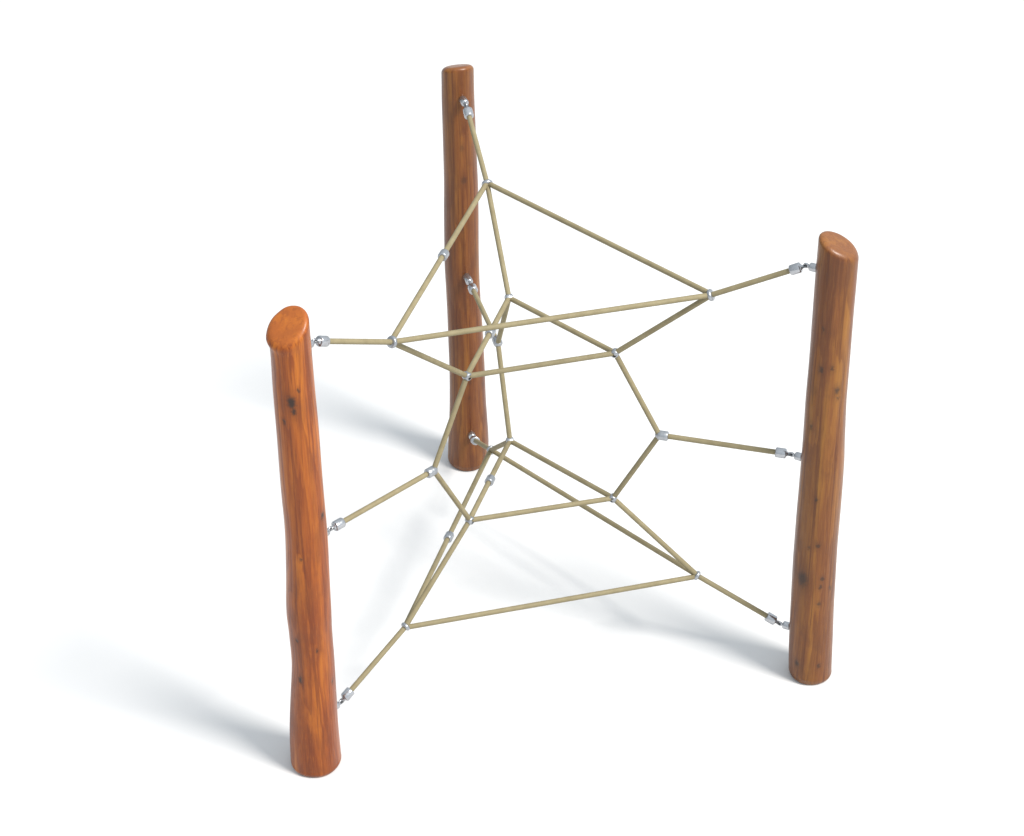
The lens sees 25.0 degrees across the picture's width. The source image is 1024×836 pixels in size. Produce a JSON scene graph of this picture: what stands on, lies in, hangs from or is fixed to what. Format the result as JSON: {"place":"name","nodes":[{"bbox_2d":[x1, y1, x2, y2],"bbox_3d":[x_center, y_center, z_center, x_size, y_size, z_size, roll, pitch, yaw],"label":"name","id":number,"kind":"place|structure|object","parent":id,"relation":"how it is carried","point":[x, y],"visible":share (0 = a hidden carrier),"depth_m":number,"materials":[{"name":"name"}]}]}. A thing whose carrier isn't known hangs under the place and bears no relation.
{"place":"outdoors","nodes":[
{"label":"outdoors","id":0,"kind":"place"},
{"bbox_2d":[0,0,1023,835],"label":"ground","id":1,"kind":"structure","parent":0,"point":[196,196],"depth_m":9.23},
{"bbox_2d":[266,305,341,776],"bbox_3d":[-0.646,0.418,7.113,0.179,1.746,0.176,-1,35,0],"label":"wooden post","id":2,"kind":"object","parent":1,"relation":"on","point":[315,749],"visible":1,"depth_m":7.04,"materials":[{"name":"brown wood"}]},
{"bbox_2d":[314,104,806,703],"bbox_3d":[0.164,-0.080,7.768,1.491,1.435,1.503,-1,35,0],"label":"climbing net","id":3,"kind":"object","parent":2,"relation":"attached to","point":[394,340],"visible":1,"depth_m":7.61,"materials":[{"name":"beige fabric"}]},
{"bbox_2d":[441,64,488,470],"bbox_3d":[-0.183,-0.523,8.479,0.158,1.715,0.189,13,37,19],"label":"wooden post","id":4,"kind":"object","parent":1,"relation":"on","point":[461,262],"visible":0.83,"depth_m":8.40,"materials":[{"name":"brown wood"}]},
{"bbox_2d":[778,231,858,684],"bbox_3d":[0.994,0.167,7.450,0.193,1.742,0.148,-1,35,0],"label":"wooden post","id":5,"kind":"object","parent":1,"relation":"on","point":[820,457],"visible":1,"depth_m":7.37,"materials":[{"name":"brown wood"}]}
]}

